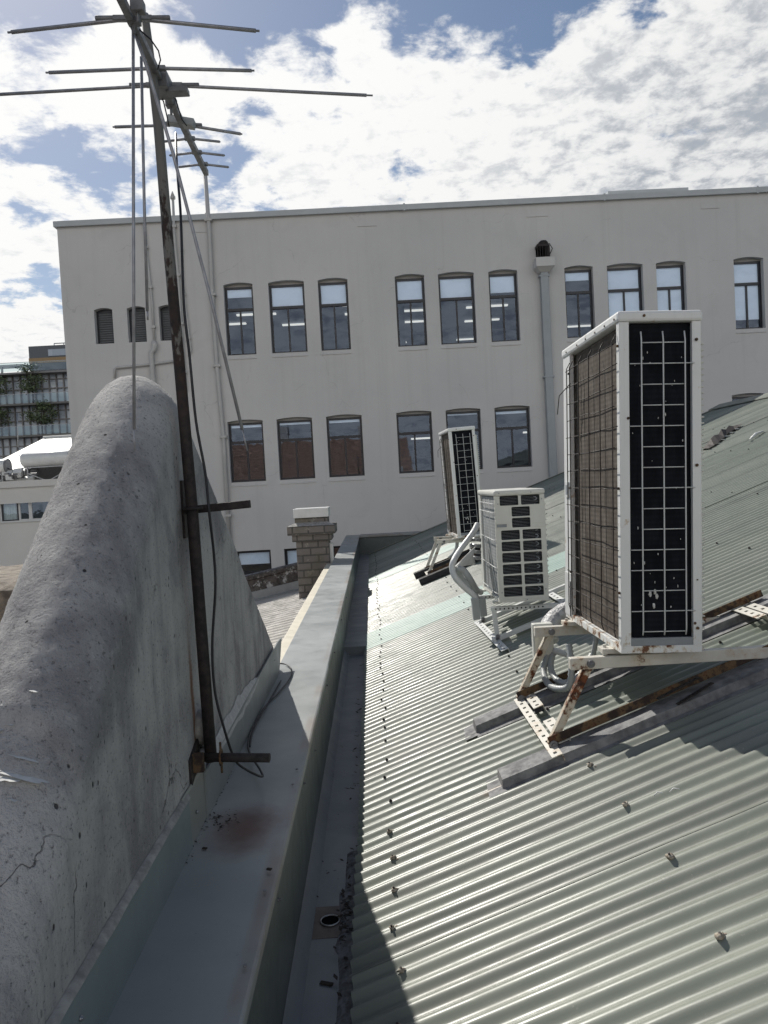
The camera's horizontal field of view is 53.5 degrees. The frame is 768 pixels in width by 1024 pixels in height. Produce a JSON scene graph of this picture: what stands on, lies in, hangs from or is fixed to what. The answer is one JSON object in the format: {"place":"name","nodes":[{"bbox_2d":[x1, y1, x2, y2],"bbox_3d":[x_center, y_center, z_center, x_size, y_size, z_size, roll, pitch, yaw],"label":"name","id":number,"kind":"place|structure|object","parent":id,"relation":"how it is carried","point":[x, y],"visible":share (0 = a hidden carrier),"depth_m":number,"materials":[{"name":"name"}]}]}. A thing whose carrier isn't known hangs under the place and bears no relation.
{"place":"outdoors","nodes":[
{"label":"outdoors","id":0,"kind":"place"},
{"bbox_2d":[0,479,56,565],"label":"white block","id":1,"kind":"structure","parent":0,"point":[23,504],"depth_m":32.81,"materials":[{"name":"paint"}]},
{"bbox_2d":[0,459,12,481],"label":"solar water heater","id":2,"kind":"object","parent":1,"relation":"on","point":[5,465],"visible":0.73,"depth_m":34.44,"materials":[{"name":"white paint"}]},
{"bbox_2d":[1,503,18,520],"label":"window","id":3,"kind":"structure","parent":1,"relation":"in","point":[10,512],"depth_m":32.89,"materials":[{"name":"grey glass"}]},
{"bbox_2d":[2,468,38,480],"bbox_3d":[-16.422,-1.657,34.448,1.636,0.704,0.839,-3,2,-1],"label":"roof clutter","id":4,"kind":"object","parent":1,"relation":"on","point":[13,474],"visible":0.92,"depth_m":34.19,"materials":[{"name":"metal"}]},
{"bbox_2d":[18,503,30,519],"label":"window","id":5,"kind":"structure","parent":1,"relation":"in","point":[19,504],"depth_m":32.84,"materials":[{"name":"white paint"}]},
{"bbox_2d":[30,503,40,519],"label":"window","id":6,"kind":"structure","parent":1,"relation":"in","point":[31,508],"depth_m":32.85,"materials":[{"name":"white paint"}]},
{"bbox_2d":[20,450,68,479],"bbox_3d":[-14.959,-1.808,35.068,2.594,1.957,2.170,-3,2,-1],"label":"solar water heater","id":7,"kind":"object","parent":1,"relation":"on","point":[47,464],"visible":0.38,"depth_m":34.08,"materials":[{"name":"white paint"}]},
{"bbox_2d":[0,0,767,372],"label":"sky","id":8,"kind":"structure","parent":0,"point":[471,100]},
{"bbox_2d":[53,175,767,574],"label":"office building","id":9,"kind":"structure","parent":0,"point":[373,351],"depth_m":19.89,"materials":[{"name":"paint"}]},
{"bbox_2d":[96,309,113,343],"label":"louvre window","id":10,"kind":"structure","parent":9,"relation":"in","point":[105,331],"depth_m":19.90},
{"bbox_2d":[129,308,146,341],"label":"louvre window","id":11,"kind":"structure","parent":9,"relation":"in","point":[140,320],"depth_m":19.92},
{"bbox_2d":[160,306,170,340],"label":"louvre window","id":12,"kind":"structure","parent":9,"relation":"in","point":[165,321],"depth_m":19.93,"materials":[{"name":"grey metal"}]},
{"bbox_2d":[224,285,256,359],"bbox_3d":[-3.742,-4.964,19.885,0.755,1.975,0.250,-3,2,-1],"label":"window","id":13,"kind":"structure","parent":9,"relation":"in","point":[234,291],"depth_m":19.94,"materials":[{"name":"black glass"}]},
{"bbox_2d":[228,420,265,486],"bbox_3d":[-3.586,-1.547,20.008,0.918,1.730,0.250,-3,2,-1],"label":"window","id":14,"kind":"structure","parent":9,"relation":"in","point":[246,423],"depth_m":20.06,"materials":[{"name":"black glass"}]},
{"bbox_2d":[237,550,271,574],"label":"window","id":15,"kind":"structure","parent":9,"relation":"in","point":[255,556],"depth_m":20.20,"materials":[{"name":"grey glass"}]},
{"bbox_2d":[269,282,307,357],"bbox_3d":[-2.498,-5.032,19.902,0.928,1.975,0.250,-3,2,-1],"label":"window","id":16,"kind":"structure","parent":9,"relation":"in","point":[285,295],"depth_m":19.96,"materials":[{"name":"black glass"}]},
{"bbox_2d":[285,548,296,564],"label":"window","id":17,"kind":"structure","parent":9,"relation":"in","point":[292,553],"depth_m":20.21,"materials":[{"name":"grey glass"}]},
{"bbox_2d":[277,418,315,483],"bbox_3d":[-2.304,-1.617,20.026,0.927,1.730,0.250,-3,2,-1],"label":"window","id":18,"kind":"structure","parent":9,"relation":"in","point":[289,421],"depth_m":20.07,"materials":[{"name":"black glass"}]},
{"bbox_2d":[318,280,350,354],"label":"window","id":19,"kind":"structure","parent":9,"relation":"in","point":[333,293],"depth_m":19.98,"materials":[{"name":"black glass"}]},
{"bbox_2d":[326,415,364,481],"bbox_3d":[-1.009,-1.688,20.044,0.928,1.730,0.250,-3,2,-1],"label":"window","id":20,"kind":"structure","parent":9,"relation":"in","point":[342,418],"depth_m":20.09,"materials":[{"name":"black glass"}]},
{"bbox_2d":[395,276,427,350],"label":"window","id":21,"kind":"structure","parent":9,"relation":"in","point":[410,290],"depth_m":20.01,"materials":[{"name":"black glass"}]},
{"bbox_2d":[396,411,434,477],"bbox_3d":[0.822,-1.788,20.070,0.924,1.730,0.250,-3,2,-1],"label":"window","id":22,"kind":"structure","parent":9,"relation":"in","point":[416,413],"depth_m":20.11,"materials":[{"name":"black glass"}]},
{"bbox_2d":[438,274,476,348],"bbox_3d":[1.916,-5.273,19.965,0.934,1.975,0.250,-3,2,-1],"label":"window","id":23,"kind":"structure","parent":9,"relation":"in","point":[452,287],"depth_m":20.03,"materials":[{"name":"black glass"}]},
{"bbox_2d":[446,409,483,472],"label":"window","id":24,"kind":"structure","parent":9,"relation":"in","point":[458,411],"depth_m":20.14,"materials":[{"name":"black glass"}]},
{"bbox_2d":[488,271,520,345],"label":"window","id":25,"kind":"structure","parent":9,"relation":"in","point":[502,281],"depth_m":20.05,"materials":[{"name":"black glass"}]},
{"bbox_2d":[494,406,532,472],"bbox_3d":[3.398,-1.929,20.106,0.928,1.730,0.250,-3,2,-1],"label":"window","id":26,"kind":"structure","parent":9,"relation":"in","point":[511,409],"depth_m":20.16,"materials":[{"name":"black glass"}]},
{"bbox_2d":[564,268,593,341],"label":"window","id":27,"kind":"structure","parent":9,"relation":"in","point":[571,274],"depth_m":20.07,"materials":[{"name":"black glass"}]},
{"bbox_2d":[607,265,641,317],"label":"window","id":28,"kind":"structure","parent":9,"relation":"in","point":[624,281],"depth_m":20.10,"materials":[{"name":"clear glass"}]},
{"bbox_2d":[606,187,687,193],"bbox_3d":[7.232,-8.571,22.105,2.222,0.627,2.450,-3,2,-1],"label":"plant box","id":29,"kind":"object","parent":9,"relation":"on","point":[646,190],"visible":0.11,"depth_m":20.87,"materials":[{"name":"metal"}]},
{"bbox_2d":[656,263,684,310],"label":"window","id":30,"kind":"structure","parent":9,"relation":"in","point":[670,278],"depth_m":20.11,"materials":[{"name":"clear glass"}]},
{"bbox_2d":[732,394,760,398],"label":"window","id":31,"kind":"structure","parent":9,"relation":"in","point":[741,396],"depth_m":20.26,"materials":[{"name":"glass"}]},
{"bbox_2d":[734,259,765,333],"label":"window","id":32,"kind":"structure","parent":9,"relation":"in","point":[747,272],"depth_m":20.15,"materials":[{"name":"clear glass"}]},
{"label":"ground","id":33,"kind":"structure","parent":0,"visible":0},
{"bbox_2d":[0,342,70,478],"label":"glass office","id":34,"kind":"structure","parent":33,"relation":"on","point":[51,360],"depth_m":91.42,"materials":[{"name":"grey glass"}]},
{"bbox_2d":[0,372,13,396],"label":"tree","id":35,"kind":"object","parent":34,"relation":"on","point":[4,384],"visible":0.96,"depth_m":90.14,"materials":[{"name":"green plant"}]},
{"bbox_2d":[0,407,16,427],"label":"tree","id":36,"kind":"object","parent":34,"relation":"on","point":[3,414],"visible":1,"depth_m":90.44,"materials":[{"name":"green plant"}]},
{"bbox_2d":[15,362,46,402],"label":"tree","id":37,"kind":"object","parent":34,"relation":"on","point":[29,386],"visible":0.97,"depth_m":89.49,"materials":[{"name":"green plant"}]},
{"bbox_2d":[20,396,58,433],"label":"tree","id":38,"kind":"object","parent":34,"relation":"on","point":[44,417],"visible":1,"depth_m":89.97,"materials":[{"name":"green plant"}]},
{"bbox_2d":[48,349,65,355],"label":"window","id":39,"kind":"structure","parent":34,"relation":"in","point":[51,352],"depth_m":94.61,"materials":[{"name":"glass"}]},
{"bbox_2d":[4,435,71,480],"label":"shed roof","id":40,"kind":"structure","parent":33,"relation":"on","point":[55,443],"depth_m":42.95,"materials":[{"name":"white paint"}]},
{"bbox_2d":[17,412,17,446],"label":"aerial pole","id":41,"kind":"object","parent":40,"relation":"on","point":[17,429],"visible":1,"depth_m":41.53,"materials":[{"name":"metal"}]},
{"bbox_2d":[106,535,359,1023],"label":"parapet","id":42,"kind":"structure","parent":33,"relation":"on","point":[219,947],"depth_m":2.29,"materials":[{"name":"metal"}]},
{"bbox_2d":[0,375,281,1023],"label":"gable wall","id":43,"kind":"structure","parent":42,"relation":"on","point":[106,807],"depth_m":1.85,"materials":[{"name":"concrete"}]},
{"bbox_2d":[142,12,270,785],"bbox_3d":[-0.564,-0.358,2.440,0.271,2.432,0.180,-3,2,-1],"label":"antenna mast","id":44,"kind":"object","parent":43,"relation":"attached to","point":[191,508],"visible":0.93,"depth_m":2.43,"materials":[{"name":"brown metal"}]},
{"bbox_2d":[0,0,372,450],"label":"tv antenna","id":45,"kind":"object","parent":44,"relation":"attached to","point":[134,16],"visible":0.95,"depth_m":2.28,"materials":[{"name":"metal"}]},
{"bbox_2d":[175,132,292,777],"bbox_3d":[-0.618,-0.234,3.525,0.216,2.424,2.228,-3,2,-1],"label":"coax cable","id":46,"kind":"object","parent":44,"relation":"attached to","point":[210,523],"visible":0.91,"depth_m":2.46,"materials":[{"name":"rubber"}]},
{"bbox_2d":[186,768,239,862],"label":"dry leaf bits","id":47,"kind":"object","parent":42,"relation":"on","point":[220,826],"visible":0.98,"depth_m":2.51,"materials":[{"name":"brown plant"}]},
{"bbox_2d":[252,563,331,662],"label":"roof","id":48,"kind":"structure","parent":42,"relation":"on","point":[282,608],"depth_m":10.27,"materials":[{"name":"beige paint"}]},
{"bbox_2d":[0,564,22,621],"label":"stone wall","id":49,"kind":"structure","parent":48,"relation":"on","point":[9,575],"depth_m":6.32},
{"bbox_2d":[245,562,297,591],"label":"stone parapet","id":50,"kind":"structure","parent":48,"relation":"on","point":[272,577],"depth_m":12.62,"materials":[{"name":"stone"}]},
{"bbox_2d":[287,506,336,598],"bbox_3d":[-1.022,1.287,11.578,0.705,2.705,0.700,-3,2,-1],"label":"chimney","id":51,"kind":"object","parent":48,"relation":"on","point":[311,530],"visible":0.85,"depth_m":11.31,"materials":[{"name":"brick"}]},
{"bbox_2d":[350,393,767,1023],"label":"corrugated roof","id":52,"kind":"structure","parent":33,"relation":"on","point":[606,887],"depth_m":2.70,"materials":[{"name":"paint"}]},
{"bbox_2d":[282,554,368,1023],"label":"box gutter","id":53,"kind":"object","parent":52,"relation":"attached to","point":[310,999],"visible":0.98,"depth_m":3.36,"materials":[{"name":"metal"}]},
{"bbox_2d":[319,980,333,986],"bbox_3d":[-0.182,1.497,2.420,0.044,0.005,0.016,-2,2,19],"label":"debris scrap","id":54,"kind":"object","parent":53,"relation":"on","point":[326,983],"visible":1,"depth_m":2.42,"materials":[{"name":"black plant"}]},
{"bbox_2d":[317,664,362,1023],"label":"leaf litter","id":55,"kind":"object","parent":53,"relation":"on","point":[345,926],"visible":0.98,"depth_m":2.79,"materials":[{"name":"brown plant"}]},
{"bbox_2d":[334,850,357,1023],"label":"dried silt","id":56,"kind":"object","parent":53,"relation":"on","point":[345,989],"visible":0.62,"depth_m":2.57,"materials":[{"name":"soil"}]},
{"bbox_2d":[359,531,423,554],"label":"end parapet","id":57,"kind":"structure","parent":52,"relation":"on","point":[369,543],"depth_m":16.63,"materials":[{"name":"metal"}]},
{"bbox_2d":[413,548,480,578],"bbox_3d":[1.010,0.591,10.072,1.261,0.510,0.110,-3,2,-1],"label":"roof batten","id":58,"kind":"object","parent":52,"relation":"on","point":[419,573],"visible":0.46,"depth_m":10.02,"materials":[{"name":"grey wood"}]},
{"bbox_2d":[425,536,480,574],"bbox_3d":[1.115,0.535,9.824,1.188,0.482,0.700,-3,2,-1],"label":"unit stand","id":59,"kind":"object","parent":58,"relation":"on","point":[439,541],"visible":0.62,"depth_m":9.58,"materials":[{"name":"metal"}]},
{"bbox_2d":[438,426,481,539],"bbox_3d":[0.990,-0.374,9.843,0.427,1.386,0.905,-6,3,-3],"label":"air conditioner","id":60,"kind":"object","parent":59,"relation":"on","point":[460,459],"visible":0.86,"depth_m":9.44,"materials":[{"name":"white metal"}]},
{"bbox_2d":[448,543,458,558],"bbox_3d":[0.879,0.474,9.643,0.149,0.241,0.053,-3,2,9],"label":"drain hose","id":61,"kind":"object","parent":60,"relation":"hanging from","point":[454,551],"visible":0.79,"depth_m":9.62,"materials":[{"name":"grey plastic"}]},
{"bbox_2d":[418,554,480,584],"bbox_3d":[1.045,0.606,9.364,1.263,0.511,0.110,-3,2,-1],"label":"roof batten","id":62,"kind":"object","parent":52,"relation":"on","point":[434,575],"visible":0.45,"depth_m":9.31,"materials":[{"name":"grey wood"}]},
{"bbox_2d":[474,584,564,651],"bbox_3d":[1.099,0.755,5.588,0.741,0.298,1.122,-3,2,-1],"label":"unit stand","id":63,"kind":"object","parent":52,"relation":"on","point":[497,638],"visible":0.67,"depth_m":5.33,"materials":[{"name":"white paint"}]},
{"bbox_2d":[477,488,550,603],"bbox_3d":[0.939,0.225,5.626,0.402,0.788,0.815,-3,2,-1],"label":"air conditioner","id":64,"kind":"object","parent":63,"relation":"on","point":[513,543],"visible":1,"depth_m":5.25,"materials":[{"name":"white metal"}]},
{"bbox_2d":[449,522,479,598],"bbox_3d":[0.603,0.382,5.628,0.204,0.587,0.383,-3,2,14],"label":"insulated pipe","id":65,"kind":"object","parent":64,"relation":"attached to","point":[459,582],"visible":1,"depth_m":5.50,"materials":[{"name":"white plastic"}]},
{"bbox_2d":[455,547,475,567],"bbox_3d":[0.604,0.339,5.630,0.038,0.145,0.325,-1,3,38],"label":"pipe shroud","id":66,"kind":"object","parent":65,"relation":"attached to","point":[467,559],"visible":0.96,"depth_m":5.66,"materials":[{"name":"white plastic"}]},
{"bbox_2d":[471,598,480,619],"bbox_3d":[0.660,0.697,5.489,0.058,0.156,0.055,-3,2,-1],"label":"trunking","id":67,"kind":"object","parent":65,"relation":"attached to","point":[475,609],"visible":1,"depth_m":5.46,"materials":[{"name":"grey plastic"}]},
{"bbox_2d":[455,566,483,607],"bbox_3d":[0.664,0.550,5.660,0.154,0.343,0.385,-1,3,39],"label":"insulated pipe","id":68,"kind":"object","parent":64,"relation":"attached to","point":[467,579],"visible":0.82,"depth_m":5.54,"materials":[{"name":"grey plastic"}]},
{"bbox_2d":[479,597,486,616],"bbox_3d":[0.730,0.702,5.641,0.057,0.140,0.055,-3,2,-1],"label":"trunking","id":69,"kind":"object","parent":68,"relation":"attached to","point":[482,605],"visible":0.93,"depth_m":5.61,"materials":[{"name":"grey plastic"}]},
{"bbox_2d":[469,538,480,559],"bbox_3d":[0.692,0.277,5.775,0.096,0.182,0.040,-3,2,-1],"label":"valve set","id":70,"kind":"object","parent":64,"relation":"attached to","point":[471,545],"visible":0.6,"depth_m":5.76,"materials":[{"name":"metal"}]},
{"bbox_2d":[541,602,568,643],"bbox_3d":[0.977,0.632,4.334,0.136,0.220,0.305,-1,3,44],"label":"foil pipe","id":71,"kind":"object","parent":52,"relation":"on","point":[556,615],"visible":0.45,"depth_m":4.32,"materials":[{"name":"silver metal"}]},
{"bbox_2d":[464,595,767,739],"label":"roof batten","id":72,"kind":"object","parent":52,"relation":"on","point":[511,712],"visible":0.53,"depth_m":3.85,"materials":[{"name":"grey wood"}]},
{"bbox_2d":[486,658,767,797],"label":"roof batten","id":73,"kind":"object","parent":52,"relation":"on","point":[662,712],"visible":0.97,"depth_m":3.14,"materials":[{"name":"grey wood"}]},
{"bbox_2d":[514,590,767,759],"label":"unit stand","id":74,"kind":"object","parent":73,"relation":"on","point":[734,657],"visible":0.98,"depth_m":3.23,"materials":[{"name":"metal"}]},
{"bbox_2d":[531,622,553,657],"bbox_3d":[0.846,0.685,4.061,0.108,0.186,0.060,-3,2,-1],"label":"junction box","id":75,"kind":"object","parent":74,"relation":"attached to","point":[536,641],"visible":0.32,"depth_m":4.04,"materials":[{"name":"white plastic"}]},
{"bbox_2d":[552,648,566,656],"bbox_3d":[0.934,0.738,3.995,0.039,0.037,0.117,-4,2,-27],"label":"conduit elbow","id":76,"kind":"object","parent":75,"relation":"attached to","point":[559,652],"visible":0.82,"depth_m":4.00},
{"bbox_2d":[540,644,574,692],"bbox_3d":[0.868,0.775,3.885,0.106,0.245,0.343,-4,2,-13],"label":"flexible conduit","id":77,"kind":"object","parent":74,"relation":"attached to","point":[550,685],"visible":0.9,"depth_m":3.78,"materials":[{"name":"grey plastic"}]},
{"bbox_2d":[547,652,590,684],"bbox_3d":[0.931,0.802,3.915,0.259,0.154,0.176,-1,3,42],"label":"flexible conduit","id":78,"kind":"object","parent":74,"relation":"attached to","point":[556,679],"visible":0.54,"depth_m":3.94,"materials":[{"name":"grey plastic"}]},
{"bbox_2d":[557,310,704,653],"bbox_3d":[1.124,-0.124,3.560,0.438,1.422,0.928,-1,2,-1],"label":"air conditioner","id":79,"kind":"object","parent":74,"relation":"on","point":[633,429],"visible":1,"depth_m":3.15,"materials":[{"name":"white metal"}]},
{"bbox_2d":[591,635,598,671],"bbox_3d":[1.008,0.658,3.664,0.034,0.232,0.079,-4,2,-27],"label":"drain hose","id":80,"kind":"object","parent":79,"relation":"hanging from","point":[594,645],"visible":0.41,"depth_m":3.64,"materials":[{"name":"grey plastic"}]},
{"bbox_2d":[703,424,741,448],"bbox_3d":[5.002,-1.117,11.244,0.282,0.375,1.730,-1,3,40],"label":"torn flashing","id":81,"kind":"object","parent":52,"relation":"on","point":[716,439],"visible":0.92,"depth_m":11.06,"materials":[{"name":"metal"}]},
{"bbox_2d":[749,430,763,440],"bbox_3d":[4.829,-0.995,9.906,0.456,0.133,0.048,-5,3,-43],"label":"scrap strip","id":82,"kind":"object","parent":52,"relation":"on","point":[754,434],"visible":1,"depth_m":9.89,"materials":[{"name":"white plastic"}]}
]}

